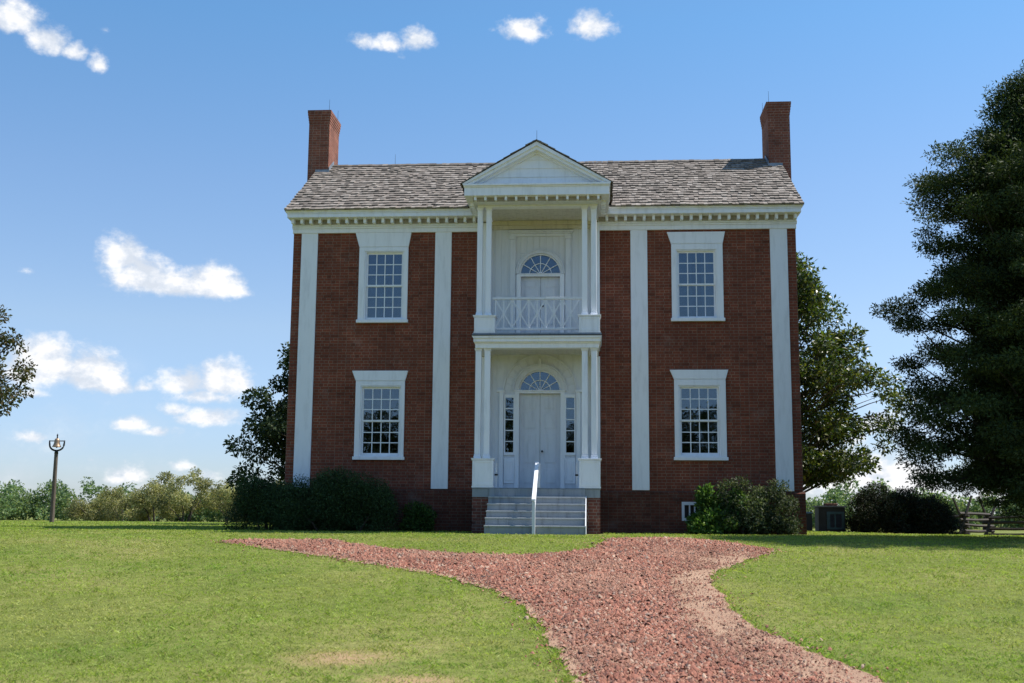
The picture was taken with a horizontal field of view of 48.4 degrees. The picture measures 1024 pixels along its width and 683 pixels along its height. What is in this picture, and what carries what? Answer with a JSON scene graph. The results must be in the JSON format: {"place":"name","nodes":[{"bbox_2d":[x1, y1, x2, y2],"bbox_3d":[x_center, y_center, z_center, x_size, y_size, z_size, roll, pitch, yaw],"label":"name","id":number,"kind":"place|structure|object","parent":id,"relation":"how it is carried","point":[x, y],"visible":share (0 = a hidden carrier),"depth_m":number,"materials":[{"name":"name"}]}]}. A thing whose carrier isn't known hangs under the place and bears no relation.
{"place":"outdoors","nodes":[
{"label":"outdoors","id":0,"kind":"place"},
{"bbox_2d":[0,511,1023,682],"bbox_3d":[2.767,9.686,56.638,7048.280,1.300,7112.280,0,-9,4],"label":"lawn ground","id":1,"kind":"structure","parent":0,"point":[396,664],"depth_m":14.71,"materials":[{"name":"green plant"}]},
{"bbox_2d":[0,305,37,416],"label":"oak tree","id":2,"kind":"object","parent":1,"relation":"on","point":[23,377],"visible":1,"depth_m":31.39,"materials":[{"name":"green plant"}]},
{"bbox_2d":[49,434,64,521],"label":"bell post","id":3,"kind":"object","parent":1,"relation":"on","point":[57,440],"visible":0.99,"depth_m":41.54,"materials":[{"name":"black metal"}]},
{"bbox_2d":[62,496,119,520],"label":"scrub tree","id":4,"kind":"object","parent":1,"relation":"on","point":[83,511],"visible":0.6,"depth_m":74.26,"materials":[{"name":"green plant"}]},
{"bbox_2d":[0,477,247,521],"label":"wood","id":5,"kind":"object","parent":1,"relation":"on","point":[14,504],"visible":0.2,"depth_m":168.91,"materials":[{"name":"green plant"}]},
{"bbox_2d":[92,486,156,521],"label":"scrub tree","id":6,"kind":"object","parent":1,"relation":"on","point":[118,500],"visible":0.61,"depth_m":72.17,"materials":[{"name":"green plant"}]},
{"bbox_2d":[121,478,185,521],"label":"scrub tree","id":7,"kind":"object","parent":1,"relation":"on","point":[155,487],"visible":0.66,"depth_m":69.92,"materials":[{"name":"green plant"}]},
{"bbox_2d":[146,467,222,521],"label":"scrub tree","id":8,"kind":"object","parent":1,"relation":"on","point":[165,499],"visible":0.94,"depth_m":67.99,"materials":[{"name":"green plant"}]},
{"bbox_2d":[203,478,242,521],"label":"scrub tree","id":9,"kind":"object","parent":1,"relation":"on","point":[217,495],"visible":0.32,"depth_m":67.36,"materials":[{"name":"green plant"}]},
{"bbox_2d":[222,341,289,490],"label":"broadleaf tree","id":10,"kind":"object","parent":1,"relation":"on","point":[272,429],"visible":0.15,"depth_m":40.01,"materials":[{"name":"green plant"}]},
{"bbox_2d":[221,474,308,530],"bbox_3d":[-6.221,4.142,28.996,2.337,1.532,2.219,0,-9,4],"label":"evergreen shrub","id":11,"kind":"object","parent":1,"relation":"on","point":[254,503],"visible":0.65,"depth_m":28.43,"materials":[{"name":"green plant"}]},
{"bbox_2d":[268,465,403,531],"bbox_3d":[-4.405,3.967,28.514,3.310,1.777,2.156,0,-9,4],"label":"evergreen shrub","id":12,"kind":"object","parent":1,"relation":"on","point":[340,502],"visible":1,"depth_m":28.06,"materials":[{"name":"green plant"}]},
{"bbox_2d":[398,500,436,531],"bbox_3d":[-2.369,4.468,28.870,1.000,0.933,0.953,0,-9,4],"label":"leafy shrub","id":13,"kind":"object","parent":1,"relation":"on","point":[418,517],"visible":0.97,"depth_m":28.66,"materials":[{"name":"green plant"}]},
{"bbox_2d":[284,92,806,534],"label":"brick house","id":14,"kind":"structure","parent":1,"relation":"on","point":[536,336],"depth_m":29.77,"materials":[{"name":"brick"}]},
{"bbox_2d":[352,371,407,459],"bbox_3d":[-3.484,1.933,29.879,1.492,2.340,0.205,0,-9,4],"label":"window","id":15,"kind":"structure","parent":14,"relation":"in","point":[373,380],"depth_m":29.91,"materials":[{"name":"white paint"}]},
{"bbox_2d":[356,232,411,322],"bbox_3d":[-3.447,-1.688,30.518,1.513,2.452,0.394,0,-9,4],"label":"window","id":16,"kind":"structure","parent":14,"relation":"in","point":[373,246],"depth_m":30.51,"materials":[{"name":"white paint"}]},
{"bbox_2d":[497,355,581,487],"bbox_3d":[0.724,2.068,29.591,2.240,3.505,0.260,0,-9,4],"label":"front door","id":17,"kind":"structure","parent":14,"relation":"in","point":[540,437],"depth_m":29.56,"materials":[{"name":"white paint"}]},
{"bbox_2d":[508,230,572,332],"bbox_3d":[0.752,-1.462,30.103,1.740,2.980,0.295,0,-9,4],"label":"balcony door","id":18,"kind":"structure","parent":14,"relation":"in","point":[551,284],"depth_m":30.13,"materials":[{"name":"white paint"}]},
{"bbox_2d":[682,502,702,520],"bbox_3d":[4.773,4.321,28.936,0.918,0.478,0.192,0,-9,4],"label":"basement window","id":19,"kind":"structure","parent":14,"relation":"in","point":[687,507],"depth_m":28.90,"materials":[{"name":"white paint"}]},
{"bbox_2d":[667,231,724,321],"bbox_3d":[4.834,-1.685,29.895,1.513,2.385,0.394,0,-9,4],"label":"window","id":20,"kind":"structure","parent":14,"relation":"in","point":[683,244],"depth_m":29.88,"materials":[{"name":"white paint"}]},
{"bbox_2d":[670,370,728,460],"bbox_3d":[4.821,1.888,29.262,1.497,2.330,0.205,0,-9,4],"label":"window","id":21,"kind":"structure","parent":14,"relation":"in","point":[683,379],"depth_m":29.29,"materials":[{"name":"white paint"}]},
{"bbox_2d":[684,482,750,534],"bbox_3d":[5.054,4.181,28.058,1.662,1.426,1.050,0,-9,4],"label":"leafy shrub","id":22,"kind":"object","parent":1,"relation":"on","point":[705,520],"visible":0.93,"depth_m":27.94,"materials":[{"name":"green plant"}]},
{"bbox_2d":[715,474,802,534],"bbox_3d":[6.051,4.083,28.137,2.212,1.612,1.374,0,-9,4],"label":"flowering shrub","id":23,"kind":"object","parent":1,"relation":"on","point":[758,518],"visible":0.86,"depth_m":27.91,"materials":[{"name":"green plant"}]},
{"bbox_2d":[806,512,812,530],"bbox_3d":[9.520,5.821,36.837,0.400,0.620,0.360,0,-9,4],"label":"meter box","id":24,"kind":"object","parent":1,"relation":"on","point":[809,520],"visible":0.4,"depth_m":36.69,"materials":[{"name":"grey metal"}]},
{"bbox_2d":[813,503,846,531],"bbox_3d":[10.333,5.730,36.993,0.940,0.930,0.800,0,-9,4],"label":"utility cabinet","id":25,"kind":"object","parent":1,"relation":"on","point":[829,516],"visible":0.9,"depth_m":36.64,"materials":[{"name":"grey metal"}]},
{"bbox_2d":[796,251,917,491],"bbox_3d":[9.692,1.683,38.788,8.138,9.988,7.603,0,-9,4],"label":"magnolia tree","id":26,"kind":"object","parent":1,"relation":"on","point":[835,378],"visible":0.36,"depth_m":37.77,"materials":[{"name":"green plant"}]},
{"bbox_2d":[843,481,910,533],"bbox_3d":[11.674,5.379,36.533,2.155,1.874,2.154,0,-9,4],"label":"yew bush","id":27,"kind":"object","parent":1,"relation":"on","point":[871,514],"visible":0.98,"depth_m":36.12,"materials":[{"name":"green plant"}]},
{"bbox_2d":[882,485,932,533],"bbox_3d":[12.749,5.552,36.857,1.853,1.787,1.976,0,-9,4],"label":"yew bush","id":28,"kind":"object","parent":1,"relation":"on","point":[912,500],"visible":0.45,"depth_m":36.26,"materials":[{"name":"green plant"}]},
{"bbox_2d":[806,476,1023,528],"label":"wood","id":29,"kind":"object","parent":1,"relation":"on","point":[837,495],"visible":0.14,"depth_m":156.24,"materials":[{"name":"green plant"}]},
{"bbox_2d":[909,492,965,533],"bbox_3d":[13.497,5.615,36.490,1.761,1.574,2.016,0,-9,4],"label":"yew bush","id":30,"kind":"object","parent":1,"relation":"on","point":[937,518],"visible":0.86,"depth_m":36.01,"materials":[{"name":"green plant"}]},
{"bbox_2d":[868,59,1023,504],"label":"evergreen tree","id":31,"kind":"object","parent":1,"relation":"on","point":[985,202],"visible":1,"depth_m":25.79,"materials":[{"name":"green plant"}]},
{"bbox_2d":[933,495,1023,535],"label":"rail fence","id":32,"kind":"object","parent":1,"relation":"on","point":[988,520],"visible":0.54,"depth_m":42.51,"materials":[{"name":"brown wood"}]},
{"bbox_2d":[959,384,1023,521],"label":"tree","id":33,"kind":"object","parent":1,"relation":"on","point":[997,502],"visible":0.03,"depth_m":38.21,"materials":[{"name":"green plant"}]},
{"bbox_2d":[0,0,1023,513],"label":"sky","id":34,"kind":"structure","parent":0,"point":[153,153],"materials":[{"name":"blue"}]},
{"bbox_2d":[205,536,908,682],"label":"dirt path","id":35,"kind":"structure","parent":0,"point":[851,671],"depth_m":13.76,"materials":[{"name":"red gravel"}]}
]}

